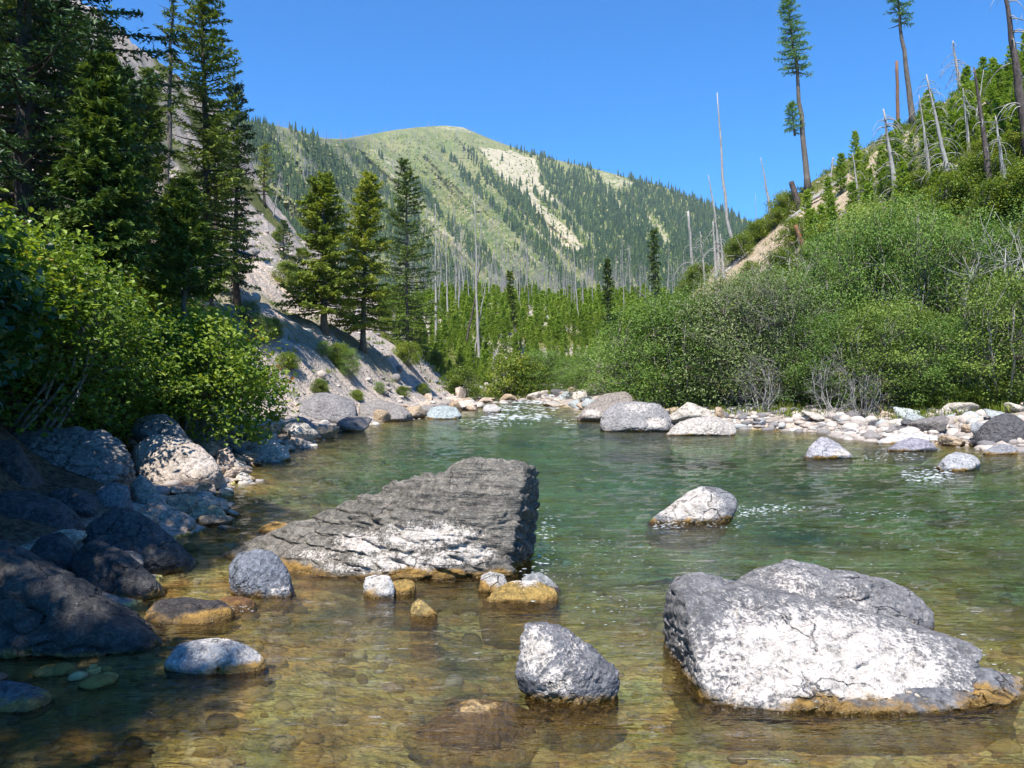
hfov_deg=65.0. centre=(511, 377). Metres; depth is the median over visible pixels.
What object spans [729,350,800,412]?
bare shrub
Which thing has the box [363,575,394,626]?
boulder
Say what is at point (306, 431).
river stone
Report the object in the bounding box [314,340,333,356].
leafy bush
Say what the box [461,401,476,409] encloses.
river stone
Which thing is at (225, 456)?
boulder
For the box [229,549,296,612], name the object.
boulder
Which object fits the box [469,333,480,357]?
young pine
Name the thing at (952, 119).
young pine
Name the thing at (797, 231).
dead tree
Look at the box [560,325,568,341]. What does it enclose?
young pine
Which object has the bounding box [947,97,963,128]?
young pine
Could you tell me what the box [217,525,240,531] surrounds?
river stone
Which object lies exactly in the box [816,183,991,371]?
leafy bush
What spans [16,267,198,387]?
leafy bush
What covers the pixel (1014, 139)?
leafy bush
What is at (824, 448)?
boulder
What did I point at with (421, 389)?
leafy bush
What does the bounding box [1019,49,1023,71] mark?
young pine
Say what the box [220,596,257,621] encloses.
boulder
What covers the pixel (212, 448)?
river stone
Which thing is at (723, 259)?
dead tree
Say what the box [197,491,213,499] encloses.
river stone
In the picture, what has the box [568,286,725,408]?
leafy bush
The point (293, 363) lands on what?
leafy bush
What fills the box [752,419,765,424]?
river stone
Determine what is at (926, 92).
young pine
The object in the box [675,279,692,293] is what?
leafy bush
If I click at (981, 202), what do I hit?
leafy bush
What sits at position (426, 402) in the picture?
river stone
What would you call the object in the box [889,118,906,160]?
young pine
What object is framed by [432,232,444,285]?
dead pole
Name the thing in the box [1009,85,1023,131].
young pine
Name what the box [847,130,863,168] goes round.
young pine
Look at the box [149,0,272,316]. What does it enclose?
fir tree
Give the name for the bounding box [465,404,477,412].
river stone
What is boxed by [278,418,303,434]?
river stone
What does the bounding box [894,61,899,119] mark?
dead tree
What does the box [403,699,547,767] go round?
boulder
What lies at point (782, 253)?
leafy bush
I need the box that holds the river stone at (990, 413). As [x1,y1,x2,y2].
[983,409,1003,417]
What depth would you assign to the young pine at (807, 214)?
45.90 m
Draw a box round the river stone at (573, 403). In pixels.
[568,399,579,408]
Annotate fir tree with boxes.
[0,0,97,249]
[0,0,194,263]
[0,2,60,217]
[0,13,77,96]
[35,49,163,430]
[51,31,90,204]
[95,36,121,172]
[110,64,160,265]
[113,87,171,273]
[134,173,236,439]
[136,64,174,232]
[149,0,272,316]
[152,0,187,233]
[199,114,234,242]
[211,80,262,309]
[254,143,274,207]
[271,170,368,335]
[271,220,294,259]
[328,169,396,353]
[375,157,441,352]
[505,270,520,354]
[600,258,617,332]
[645,228,663,313]
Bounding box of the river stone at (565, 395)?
[559,391,571,400]
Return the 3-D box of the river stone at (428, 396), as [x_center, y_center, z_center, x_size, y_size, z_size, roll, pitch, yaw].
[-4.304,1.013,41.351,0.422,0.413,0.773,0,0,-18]
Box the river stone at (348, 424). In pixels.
[336,416,371,434]
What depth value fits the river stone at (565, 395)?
50.68 m
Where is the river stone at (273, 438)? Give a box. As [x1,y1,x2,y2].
[260,435,275,440]
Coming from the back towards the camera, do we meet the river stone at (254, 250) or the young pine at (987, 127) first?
the river stone at (254, 250)
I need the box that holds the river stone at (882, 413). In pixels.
[877,411,894,417]
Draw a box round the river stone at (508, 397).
[499,394,517,402]
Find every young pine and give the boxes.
[420,331,428,356]
[421,341,430,363]
[430,346,437,364]
[433,341,438,350]
[434,330,440,347]
[439,339,444,355]
[454,331,467,357]
[454,346,464,367]
[465,353,469,367]
[466,346,476,371]
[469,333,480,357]
[475,357,480,375]
[478,352,491,382]
[479,327,483,345]
[480,349,491,372]
[481,328,491,348]
[481,342,491,361]
[486,314,491,332]
[488,314,497,334]
[498,328,509,353]
[500,307,505,327]
[504,316,511,334]
[510,332,520,353]
[523,343,529,351]
[529,331,538,350]
[534,312,538,327]
[537,325,542,340]
[543,325,552,344]
[546,342,551,355]
[550,325,558,342]
[559,347,563,359]
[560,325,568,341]
[561,311,566,327]
[563,333,569,351]
[576,308,583,327]
[576,319,581,334]
[579,321,586,340]
[580,322,590,342]
[595,321,601,336]
[598,310,603,325]
[799,189,815,221]
[801,208,810,230]
[804,208,815,240]
[805,213,820,243]
[811,204,830,239]
[820,176,842,215]
[825,193,837,219]
[825,206,837,243]
[831,152,848,194]
[843,181,861,222]
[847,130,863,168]
[848,150,863,186]
[856,153,874,187]
[858,172,867,197]
[860,182,879,217]
[867,168,875,192]
[868,145,889,190]
[875,159,889,193]
[875,176,885,201]
[884,131,894,166]
[884,170,896,193]
[885,129,907,173]
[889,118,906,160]
[889,160,915,211]
[900,133,920,171]
[913,98,923,130]
[916,119,928,149]
[917,94,938,134]
[917,102,935,139]
[918,117,936,163]
[920,89,933,117]
[922,108,935,143]
[927,159,940,188]
[928,133,953,185]
[933,103,941,132]
[937,112,948,136]
[938,101,943,127]
[938,205,953,248]
[941,112,961,162]
[942,98,956,127]
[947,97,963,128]
[947,110,966,158]
[950,167,971,209]
[956,65,972,97]
[959,76,970,97]
[959,82,974,115]
[960,110,975,144]
[961,100,979,142]
[962,82,978,119]
[969,116,980,142]
[971,67,985,97]
[972,84,985,116]
[973,56,992,93]
[976,113,990,144]
[980,122,993,151]
[982,83,996,116]
[983,56,1000,104]
[984,78,999,111]
[985,97,1009,150]
[987,101,1011,154]
[988,63,1004,98]
[997,133,1013,158]
[1001,45,1019,77]
[1001,63,1012,91]
[1001,70,1013,100]
[1001,80,1013,99]
[1002,92,1009,111]
[1003,64,1013,82]
[1004,88,1019,124]
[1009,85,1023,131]
[1009,102,1018,129]
[1018,33,1023,64]
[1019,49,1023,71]
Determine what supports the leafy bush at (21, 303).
on the ground at (118, 726)
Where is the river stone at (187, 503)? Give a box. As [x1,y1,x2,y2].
[166,493,199,513]
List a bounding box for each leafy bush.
[0,187,49,350]
[0,196,66,401]
[0,201,126,344]
[0,206,193,436]
[0,258,48,413]
[2,217,141,341]
[6,287,222,435]
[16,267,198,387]
[68,304,288,447]
[79,253,252,402]
[80,298,314,437]
[235,299,262,324]
[244,311,279,343]
[260,316,287,338]
[268,258,305,284]
[270,230,284,240]
[274,351,304,369]
[283,269,304,291]
[295,245,311,258]
[309,378,331,392]
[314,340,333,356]
[327,341,355,365]
[332,348,362,378]
[348,389,364,401]
[372,381,387,393]
[375,317,394,331]
[390,339,424,365]
[396,384,411,397]
[416,383,431,393]
[427,350,444,364]
[434,365,487,401]
[442,358,453,369]
[478,347,555,398]
[511,347,573,391]
[549,356,590,388]
[556,345,626,395]
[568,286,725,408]
[570,331,662,399]
[612,284,766,407]
[652,236,833,411]
[670,232,866,408]
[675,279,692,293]
[678,262,712,287]
[683,387,717,404]
[710,265,800,375]
[719,232,758,259]
[738,260,758,277]
[740,216,773,240]
[744,257,882,400]
[754,243,799,273]
[762,207,790,226]
[764,188,804,217]
[764,308,874,410]
[772,214,807,249]
[775,202,961,385]
[788,240,830,271]
[801,216,843,247]
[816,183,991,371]
[817,188,960,299]
[817,290,975,408]
[878,312,1015,405]
[885,198,1023,360]
[887,166,938,200]
[898,260,1023,406]
[903,387,944,408]
[904,183,957,223]
[914,164,985,219]
[923,146,960,168]
[930,382,980,408]
[935,147,1008,194]
[955,172,1023,224]
[956,190,1023,324]
[959,223,1023,335]
[960,138,995,161]
[961,385,994,408]
[978,153,1023,181]
[979,157,1023,211]
[988,125,1023,158]
[990,378,1023,404]
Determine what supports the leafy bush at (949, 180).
on the ground at (118, 726)
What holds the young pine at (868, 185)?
on the ground at (118, 726)
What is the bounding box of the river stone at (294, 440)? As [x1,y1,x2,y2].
[289,437,304,444]
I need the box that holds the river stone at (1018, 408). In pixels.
[1003,402,1023,411]
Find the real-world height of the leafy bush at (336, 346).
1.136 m
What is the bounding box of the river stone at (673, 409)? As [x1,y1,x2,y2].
[665,407,677,414]
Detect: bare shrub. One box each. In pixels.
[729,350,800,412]
[757,224,841,322]
[803,345,861,412]
[827,201,904,302]
[837,361,894,417]
[884,342,954,405]
[940,203,1023,376]
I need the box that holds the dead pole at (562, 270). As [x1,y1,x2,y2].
[560,247,565,294]
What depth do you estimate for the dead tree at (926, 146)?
38.62 m
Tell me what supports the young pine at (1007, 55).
on the ground at (118, 726)
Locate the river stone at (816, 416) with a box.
[801,411,824,420]
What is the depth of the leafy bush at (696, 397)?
30.78 m
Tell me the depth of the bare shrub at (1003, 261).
24.90 m
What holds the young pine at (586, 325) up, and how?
on the ground at (118, 726)
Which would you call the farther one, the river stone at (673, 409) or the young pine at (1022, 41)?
the young pine at (1022, 41)
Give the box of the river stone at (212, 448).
[198,440,222,456]
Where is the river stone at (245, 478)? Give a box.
[239,477,251,480]
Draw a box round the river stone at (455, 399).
[450,397,462,401]
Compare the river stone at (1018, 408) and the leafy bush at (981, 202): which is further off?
the leafy bush at (981, 202)
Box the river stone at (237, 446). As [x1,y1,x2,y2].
[230,443,251,450]
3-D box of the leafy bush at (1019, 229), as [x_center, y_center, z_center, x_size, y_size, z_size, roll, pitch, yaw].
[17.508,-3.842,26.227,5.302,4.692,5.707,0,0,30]
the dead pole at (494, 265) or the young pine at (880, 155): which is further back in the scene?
the dead pole at (494, 265)
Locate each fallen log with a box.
[725,250,752,273]
[786,176,847,220]
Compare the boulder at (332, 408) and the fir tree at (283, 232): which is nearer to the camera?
the boulder at (332, 408)
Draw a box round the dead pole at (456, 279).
[451,247,459,307]
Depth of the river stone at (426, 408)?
32.80 m
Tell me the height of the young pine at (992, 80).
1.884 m
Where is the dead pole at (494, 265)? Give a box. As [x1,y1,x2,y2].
[492,242,496,289]
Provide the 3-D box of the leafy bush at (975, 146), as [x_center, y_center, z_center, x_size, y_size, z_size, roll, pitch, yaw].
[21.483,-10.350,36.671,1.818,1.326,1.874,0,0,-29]
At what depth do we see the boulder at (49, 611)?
4.70 m
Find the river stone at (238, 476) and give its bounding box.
[234,472,254,481]
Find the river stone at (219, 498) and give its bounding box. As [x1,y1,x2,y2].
[213,496,226,500]
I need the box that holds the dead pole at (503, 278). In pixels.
[499,248,505,291]
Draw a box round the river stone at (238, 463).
[233,458,245,466]
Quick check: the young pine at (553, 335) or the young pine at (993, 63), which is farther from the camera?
the young pine at (553, 335)
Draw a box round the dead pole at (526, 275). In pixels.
[522,238,532,313]
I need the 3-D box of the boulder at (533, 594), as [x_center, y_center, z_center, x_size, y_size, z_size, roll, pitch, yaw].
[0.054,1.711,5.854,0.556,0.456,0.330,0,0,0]
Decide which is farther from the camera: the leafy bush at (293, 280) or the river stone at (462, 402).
the leafy bush at (293, 280)
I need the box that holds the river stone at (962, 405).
[946,402,979,414]
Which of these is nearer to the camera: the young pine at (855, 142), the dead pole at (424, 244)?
the young pine at (855, 142)
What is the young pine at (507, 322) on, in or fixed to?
on the ground at (118, 726)
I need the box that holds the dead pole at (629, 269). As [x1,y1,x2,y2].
[627,246,633,291]
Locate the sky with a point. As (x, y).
(627, 86)
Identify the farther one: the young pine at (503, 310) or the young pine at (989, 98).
the young pine at (503, 310)
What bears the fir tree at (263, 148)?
on the ground at (118, 726)
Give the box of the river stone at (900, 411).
[893,407,920,418]
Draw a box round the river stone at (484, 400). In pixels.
[476,398,493,403]
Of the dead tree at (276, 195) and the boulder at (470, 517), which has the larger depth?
the dead tree at (276, 195)
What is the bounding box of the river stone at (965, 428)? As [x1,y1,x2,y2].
[961,424,970,432]
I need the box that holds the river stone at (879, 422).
[876,419,885,425]
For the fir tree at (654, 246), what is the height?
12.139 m
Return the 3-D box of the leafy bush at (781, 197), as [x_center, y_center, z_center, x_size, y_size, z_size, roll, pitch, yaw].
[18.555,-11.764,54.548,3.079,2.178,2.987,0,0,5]
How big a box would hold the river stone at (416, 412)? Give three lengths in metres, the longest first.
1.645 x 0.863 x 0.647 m
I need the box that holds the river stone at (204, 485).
[189,481,211,490]
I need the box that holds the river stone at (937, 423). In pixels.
[908,415,949,431]
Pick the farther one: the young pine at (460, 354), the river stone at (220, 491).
the young pine at (460, 354)
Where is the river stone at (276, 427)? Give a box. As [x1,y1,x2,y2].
[256,420,281,433]
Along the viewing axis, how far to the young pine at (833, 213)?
41.28 m
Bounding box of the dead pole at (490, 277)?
[485,253,493,293]
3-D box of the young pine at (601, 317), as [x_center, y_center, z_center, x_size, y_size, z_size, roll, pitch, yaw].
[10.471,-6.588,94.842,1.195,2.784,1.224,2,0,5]
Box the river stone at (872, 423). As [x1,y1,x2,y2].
[868,419,879,425]
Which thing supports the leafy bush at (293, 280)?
on the ground at (118, 726)
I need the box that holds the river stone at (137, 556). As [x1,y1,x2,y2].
[125,551,143,566]
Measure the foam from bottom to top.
0.031 m
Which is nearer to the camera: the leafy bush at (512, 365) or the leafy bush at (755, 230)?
the leafy bush at (755, 230)
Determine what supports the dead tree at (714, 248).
on the ground at (118, 726)
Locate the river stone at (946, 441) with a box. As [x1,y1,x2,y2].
[937,435,965,447]
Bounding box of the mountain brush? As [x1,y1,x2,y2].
[230,125,742,292]
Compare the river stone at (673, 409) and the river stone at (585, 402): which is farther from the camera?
the river stone at (585, 402)
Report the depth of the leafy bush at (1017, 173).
30.90 m
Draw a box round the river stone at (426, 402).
[420,400,433,405]
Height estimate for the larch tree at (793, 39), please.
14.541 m
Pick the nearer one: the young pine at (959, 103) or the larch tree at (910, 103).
the young pine at (959, 103)
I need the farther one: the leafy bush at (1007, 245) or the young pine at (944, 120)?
the young pine at (944, 120)
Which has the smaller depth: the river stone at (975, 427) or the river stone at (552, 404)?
the river stone at (975, 427)
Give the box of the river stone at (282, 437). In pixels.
[277,433,289,440]
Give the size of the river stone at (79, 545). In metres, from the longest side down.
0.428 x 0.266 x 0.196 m
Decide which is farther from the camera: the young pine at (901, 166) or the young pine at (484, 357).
the young pine at (484, 357)
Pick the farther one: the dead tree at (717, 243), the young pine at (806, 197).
the dead tree at (717, 243)
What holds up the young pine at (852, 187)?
on the ground at (118, 726)
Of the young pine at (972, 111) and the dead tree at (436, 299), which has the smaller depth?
the young pine at (972, 111)
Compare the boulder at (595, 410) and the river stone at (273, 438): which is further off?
the boulder at (595, 410)
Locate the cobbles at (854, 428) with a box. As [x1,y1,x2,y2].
[52,102,1023,509]
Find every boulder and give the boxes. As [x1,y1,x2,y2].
[0,440,43,487]
[0,490,85,530]
[0,538,169,662]
[0,680,55,719]
[11,426,135,485]
[30,531,77,572]
[47,488,101,516]
[71,539,167,603]
[82,508,197,577]
[95,482,133,509]
[129,474,162,504]
[131,413,191,441]
[133,435,226,490]
[138,501,196,530]
[144,597,234,635]
[164,638,270,690]
[192,419,233,453]
[205,505,225,514]
[214,457,539,614]
[217,447,235,467]
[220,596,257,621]
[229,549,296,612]
[249,439,292,466]
[257,521,287,535]
[297,416,322,441]
[298,393,357,423]
[358,400,412,425]
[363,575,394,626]
[393,579,415,625]
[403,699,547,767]
[410,599,436,658]
[427,406,461,426]
[478,571,506,628]
[481,580,557,644]
[483,404,501,417]
[515,621,619,754]
[521,572,560,623]
[577,391,632,425]
[600,401,670,441]
[645,486,736,550]
[661,572,1023,755]
[662,416,736,446]
[736,560,934,630]
[799,437,852,472]
[863,433,937,454]
[877,437,937,464]
[929,452,979,488]
[968,413,1023,446]
[980,444,1017,469]
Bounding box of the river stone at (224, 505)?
[199,498,235,510]
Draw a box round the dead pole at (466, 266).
[460,233,472,296]
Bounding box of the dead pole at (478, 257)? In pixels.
[474,229,484,288]
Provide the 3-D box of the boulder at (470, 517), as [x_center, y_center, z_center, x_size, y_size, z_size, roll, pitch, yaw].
[-1.247,1.397,7.333,3.008,1.432,1.886,0,0,0]
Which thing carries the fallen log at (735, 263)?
on the ground at (118, 726)
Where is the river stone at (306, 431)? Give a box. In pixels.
[282,422,318,441]
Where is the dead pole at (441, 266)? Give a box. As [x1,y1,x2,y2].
[438,226,447,297]
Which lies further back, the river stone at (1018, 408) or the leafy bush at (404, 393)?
the leafy bush at (404, 393)
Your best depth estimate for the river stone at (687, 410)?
25.56 m
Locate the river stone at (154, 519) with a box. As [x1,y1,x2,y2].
[143,514,158,523]
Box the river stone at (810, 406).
[803,405,818,409]
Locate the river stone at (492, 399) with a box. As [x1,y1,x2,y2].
[478,397,495,400]
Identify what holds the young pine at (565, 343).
on the ground at (118, 726)
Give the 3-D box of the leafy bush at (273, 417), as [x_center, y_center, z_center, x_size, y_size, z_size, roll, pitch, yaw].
[-6.872,-0.106,16.808,4.585,3.066,4.151,0,0,-37]
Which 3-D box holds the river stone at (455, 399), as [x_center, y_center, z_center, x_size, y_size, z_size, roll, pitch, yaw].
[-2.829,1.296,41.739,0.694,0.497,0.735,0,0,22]
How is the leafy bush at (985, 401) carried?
on the ground at (118, 726)
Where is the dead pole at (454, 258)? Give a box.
[448,216,466,299]
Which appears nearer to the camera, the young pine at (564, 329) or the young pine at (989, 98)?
the young pine at (989, 98)
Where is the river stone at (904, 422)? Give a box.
[900,420,910,425]
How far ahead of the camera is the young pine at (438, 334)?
84.86 m
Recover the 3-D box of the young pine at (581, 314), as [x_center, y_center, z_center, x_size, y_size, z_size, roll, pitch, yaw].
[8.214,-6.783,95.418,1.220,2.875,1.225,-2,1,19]
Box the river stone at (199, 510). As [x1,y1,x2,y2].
[187,501,206,517]
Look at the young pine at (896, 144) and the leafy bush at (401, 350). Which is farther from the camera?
the leafy bush at (401, 350)
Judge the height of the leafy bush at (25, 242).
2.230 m
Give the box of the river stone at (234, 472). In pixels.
[223,467,252,477]
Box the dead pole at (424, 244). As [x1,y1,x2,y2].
[418,216,427,280]
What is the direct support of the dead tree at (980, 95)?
on the ground at (118, 726)
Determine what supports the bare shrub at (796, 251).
on the ground at (118, 726)
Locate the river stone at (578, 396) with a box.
[572,391,586,399]
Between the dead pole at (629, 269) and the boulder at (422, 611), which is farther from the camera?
the dead pole at (629, 269)
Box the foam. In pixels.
[231,400,1010,708]
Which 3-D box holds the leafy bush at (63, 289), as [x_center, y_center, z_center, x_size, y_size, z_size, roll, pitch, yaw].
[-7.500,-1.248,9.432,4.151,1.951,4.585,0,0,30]
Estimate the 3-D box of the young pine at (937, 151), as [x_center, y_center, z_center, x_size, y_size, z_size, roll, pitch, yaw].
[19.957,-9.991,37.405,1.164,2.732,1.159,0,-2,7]
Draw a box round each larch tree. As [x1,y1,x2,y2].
[773,0,814,191]
[883,0,915,124]
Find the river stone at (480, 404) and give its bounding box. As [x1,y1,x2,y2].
[476,402,484,407]
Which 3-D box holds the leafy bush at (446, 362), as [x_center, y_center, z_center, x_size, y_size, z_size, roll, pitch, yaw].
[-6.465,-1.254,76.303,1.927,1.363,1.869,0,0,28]
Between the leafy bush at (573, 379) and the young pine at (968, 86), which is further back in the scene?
the leafy bush at (573, 379)
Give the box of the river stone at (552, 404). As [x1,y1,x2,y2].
[543,401,563,407]
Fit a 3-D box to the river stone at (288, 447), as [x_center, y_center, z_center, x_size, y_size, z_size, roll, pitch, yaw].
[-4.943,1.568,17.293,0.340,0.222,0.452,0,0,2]
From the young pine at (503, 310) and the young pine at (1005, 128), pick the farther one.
the young pine at (503, 310)
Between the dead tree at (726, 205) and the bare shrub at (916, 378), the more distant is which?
the dead tree at (726, 205)
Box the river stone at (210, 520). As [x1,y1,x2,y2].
[198,515,234,527]
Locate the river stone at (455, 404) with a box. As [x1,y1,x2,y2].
[449,401,462,411]
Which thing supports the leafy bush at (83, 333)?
on the ground at (118, 726)
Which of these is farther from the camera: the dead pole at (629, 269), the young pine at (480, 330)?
the dead pole at (629, 269)
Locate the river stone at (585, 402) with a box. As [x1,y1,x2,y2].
[581,398,594,407]
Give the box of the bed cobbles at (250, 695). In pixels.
[0,431,1023,767]
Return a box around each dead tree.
[271,172,284,216]
[423,205,447,341]
[444,227,449,317]
[459,219,463,292]
[463,259,481,348]
[473,202,479,363]
[473,279,486,368]
[572,224,578,314]
[581,259,583,302]
[673,211,706,289]
[694,233,711,290]
[701,221,726,279]
[707,234,727,280]
[708,175,720,277]
[717,92,732,243]
[760,157,770,212]
[789,181,800,211]
[794,224,804,247]
[820,157,834,193]
[844,153,865,201]
[859,109,914,206]
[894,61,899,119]
[903,96,938,174]
[910,74,970,206]
[936,41,973,98]
[951,88,978,153]
[972,67,994,199]
[973,69,990,133]
[979,116,1015,196]
[981,0,1023,158]
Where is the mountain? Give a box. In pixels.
[228,120,747,292]
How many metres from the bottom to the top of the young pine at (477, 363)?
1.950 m
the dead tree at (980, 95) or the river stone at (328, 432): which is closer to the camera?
the river stone at (328, 432)
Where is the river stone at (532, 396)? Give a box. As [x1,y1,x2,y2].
[526,392,542,399]
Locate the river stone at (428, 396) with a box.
[424,393,432,399]
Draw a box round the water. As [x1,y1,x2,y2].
[0,399,1023,767]
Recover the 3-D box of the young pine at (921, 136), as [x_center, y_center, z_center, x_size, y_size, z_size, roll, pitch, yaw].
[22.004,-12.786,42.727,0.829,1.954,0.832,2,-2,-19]
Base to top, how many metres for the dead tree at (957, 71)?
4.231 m
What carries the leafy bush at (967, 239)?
on the ground at (118, 726)
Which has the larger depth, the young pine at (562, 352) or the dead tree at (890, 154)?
the young pine at (562, 352)
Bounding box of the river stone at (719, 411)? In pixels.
[714,407,724,418]
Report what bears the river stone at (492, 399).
on the ground at (118, 726)
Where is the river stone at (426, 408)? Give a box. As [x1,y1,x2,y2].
[421,405,435,415]
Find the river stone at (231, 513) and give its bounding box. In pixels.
[225,509,243,517]
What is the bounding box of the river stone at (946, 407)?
[939,404,956,414]
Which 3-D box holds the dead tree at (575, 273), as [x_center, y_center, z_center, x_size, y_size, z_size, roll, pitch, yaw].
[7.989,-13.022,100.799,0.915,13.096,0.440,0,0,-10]
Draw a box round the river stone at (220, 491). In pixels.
[217,488,234,494]
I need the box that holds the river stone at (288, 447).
[283,445,291,452]
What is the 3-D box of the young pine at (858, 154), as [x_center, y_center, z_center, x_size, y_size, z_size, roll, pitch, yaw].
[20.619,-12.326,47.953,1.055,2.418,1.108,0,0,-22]
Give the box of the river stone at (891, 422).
[885,420,896,424]
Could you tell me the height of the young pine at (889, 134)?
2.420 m
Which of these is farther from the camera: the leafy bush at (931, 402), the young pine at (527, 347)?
the young pine at (527, 347)
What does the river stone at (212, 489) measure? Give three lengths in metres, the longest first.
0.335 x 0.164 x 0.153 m
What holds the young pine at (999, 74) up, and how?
on the ground at (118, 726)
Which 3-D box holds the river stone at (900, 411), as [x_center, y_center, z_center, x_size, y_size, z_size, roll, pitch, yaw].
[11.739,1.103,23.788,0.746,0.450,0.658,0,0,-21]
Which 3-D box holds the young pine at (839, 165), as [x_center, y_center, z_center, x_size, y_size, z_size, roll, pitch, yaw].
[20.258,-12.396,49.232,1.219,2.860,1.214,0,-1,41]
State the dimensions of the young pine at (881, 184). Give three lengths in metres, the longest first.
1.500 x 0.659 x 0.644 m
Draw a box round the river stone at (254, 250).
[249,247,259,255]
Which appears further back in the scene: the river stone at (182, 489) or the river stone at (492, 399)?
the river stone at (492, 399)
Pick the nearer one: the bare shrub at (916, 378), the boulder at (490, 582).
the boulder at (490, 582)
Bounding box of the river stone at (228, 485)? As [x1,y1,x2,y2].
[217,483,231,490]
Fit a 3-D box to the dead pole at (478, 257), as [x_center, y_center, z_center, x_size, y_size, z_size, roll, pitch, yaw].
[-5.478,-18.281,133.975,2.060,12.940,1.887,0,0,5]
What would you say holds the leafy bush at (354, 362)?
on the ground at (118, 726)
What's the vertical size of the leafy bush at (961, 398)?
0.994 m
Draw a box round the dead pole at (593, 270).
[587,233,596,299]
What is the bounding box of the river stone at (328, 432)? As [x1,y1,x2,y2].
[314,425,339,440]
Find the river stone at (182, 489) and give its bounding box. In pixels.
[169,485,198,494]
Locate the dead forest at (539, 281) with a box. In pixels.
[221,101,754,293]
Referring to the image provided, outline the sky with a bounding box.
[82,0,1023,220]
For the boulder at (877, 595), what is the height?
0.693 m
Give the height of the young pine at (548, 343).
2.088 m
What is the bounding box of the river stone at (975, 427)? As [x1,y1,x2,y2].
[970,422,982,434]
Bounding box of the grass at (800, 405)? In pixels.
[70,65,1023,442]
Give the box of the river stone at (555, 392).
[550,389,564,396]
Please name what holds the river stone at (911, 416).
on the ground at (118, 726)
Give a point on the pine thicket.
(561, 302)
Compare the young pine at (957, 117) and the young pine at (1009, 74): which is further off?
the young pine at (1009, 74)
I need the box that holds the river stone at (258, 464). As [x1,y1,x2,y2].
[249,462,262,466]
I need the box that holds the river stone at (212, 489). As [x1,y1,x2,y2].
[208,484,215,495]
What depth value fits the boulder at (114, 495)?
8.57 m
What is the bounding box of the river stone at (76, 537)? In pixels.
[20,529,86,550]
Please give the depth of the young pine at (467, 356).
75.31 m
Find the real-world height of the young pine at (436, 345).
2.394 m
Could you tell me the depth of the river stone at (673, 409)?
28.16 m
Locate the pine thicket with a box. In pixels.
[377,281,681,379]
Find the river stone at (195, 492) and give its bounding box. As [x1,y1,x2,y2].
[191,491,201,494]
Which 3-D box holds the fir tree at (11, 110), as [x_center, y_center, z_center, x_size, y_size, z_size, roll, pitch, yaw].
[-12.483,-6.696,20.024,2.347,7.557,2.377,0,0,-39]
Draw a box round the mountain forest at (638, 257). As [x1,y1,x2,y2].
[227,114,761,299]
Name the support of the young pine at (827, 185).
on the ground at (118, 726)
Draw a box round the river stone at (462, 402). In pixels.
[458,399,474,404]
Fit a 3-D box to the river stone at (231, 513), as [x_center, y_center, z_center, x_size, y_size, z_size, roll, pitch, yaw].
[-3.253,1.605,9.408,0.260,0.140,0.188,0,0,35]
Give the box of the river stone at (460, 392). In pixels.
[455,387,465,397]
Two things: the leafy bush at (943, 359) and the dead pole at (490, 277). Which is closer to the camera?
the leafy bush at (943, 359)
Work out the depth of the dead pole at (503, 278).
115.28 m
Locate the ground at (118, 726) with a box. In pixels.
[0,0,1023,767]
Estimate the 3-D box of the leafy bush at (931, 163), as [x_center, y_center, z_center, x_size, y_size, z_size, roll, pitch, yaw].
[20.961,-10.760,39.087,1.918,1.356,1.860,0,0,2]
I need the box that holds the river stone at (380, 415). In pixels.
[373,409,391,423]
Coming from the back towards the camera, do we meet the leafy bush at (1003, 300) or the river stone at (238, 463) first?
the leafy bush at (1003, 300)
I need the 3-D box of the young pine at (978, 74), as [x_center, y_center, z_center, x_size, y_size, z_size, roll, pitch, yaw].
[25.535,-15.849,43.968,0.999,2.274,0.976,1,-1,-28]
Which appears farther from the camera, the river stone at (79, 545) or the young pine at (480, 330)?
the young pine at (480, 330)
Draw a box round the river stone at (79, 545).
[75,541,84,549]
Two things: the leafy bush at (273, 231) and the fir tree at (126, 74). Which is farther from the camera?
the leafy bush at (273, 231)
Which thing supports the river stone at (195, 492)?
on the ground at (118, 726)
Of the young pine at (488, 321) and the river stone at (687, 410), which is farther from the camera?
the young pine at (488, 321)
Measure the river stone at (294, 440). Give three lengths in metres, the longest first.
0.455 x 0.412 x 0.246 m
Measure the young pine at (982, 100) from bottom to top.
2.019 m
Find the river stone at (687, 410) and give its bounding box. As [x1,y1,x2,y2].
[670,402,712,424]
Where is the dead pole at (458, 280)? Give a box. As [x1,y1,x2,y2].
[455,240,463,306]
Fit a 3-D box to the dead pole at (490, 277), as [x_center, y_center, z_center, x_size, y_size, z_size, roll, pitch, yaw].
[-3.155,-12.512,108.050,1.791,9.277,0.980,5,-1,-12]
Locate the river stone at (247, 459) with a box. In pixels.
[238,456,255,462]
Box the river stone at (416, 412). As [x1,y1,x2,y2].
[406,405,425,418]
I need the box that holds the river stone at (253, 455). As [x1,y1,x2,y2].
[235,453,256,458]
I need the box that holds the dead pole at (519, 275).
[518,242,521,304]
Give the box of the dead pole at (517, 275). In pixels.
[513,252,518,293]
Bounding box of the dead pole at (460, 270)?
[453,229,461,298]
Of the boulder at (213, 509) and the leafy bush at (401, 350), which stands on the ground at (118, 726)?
the leafy bush at (401, 350)
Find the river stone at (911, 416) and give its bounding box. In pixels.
[903,412,923,420]
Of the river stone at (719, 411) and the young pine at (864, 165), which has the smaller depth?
the river stone at (719, 411)
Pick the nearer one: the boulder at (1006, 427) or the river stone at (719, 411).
the boulder at (1006, 427)
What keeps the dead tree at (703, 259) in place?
on the ground at (118, 726)
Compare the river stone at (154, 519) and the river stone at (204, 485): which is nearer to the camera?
the river stone at (154, 519)
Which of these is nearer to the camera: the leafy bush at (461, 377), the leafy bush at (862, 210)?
the leafy bush at (862, 210)
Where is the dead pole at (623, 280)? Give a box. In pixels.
[620,253,626,303]

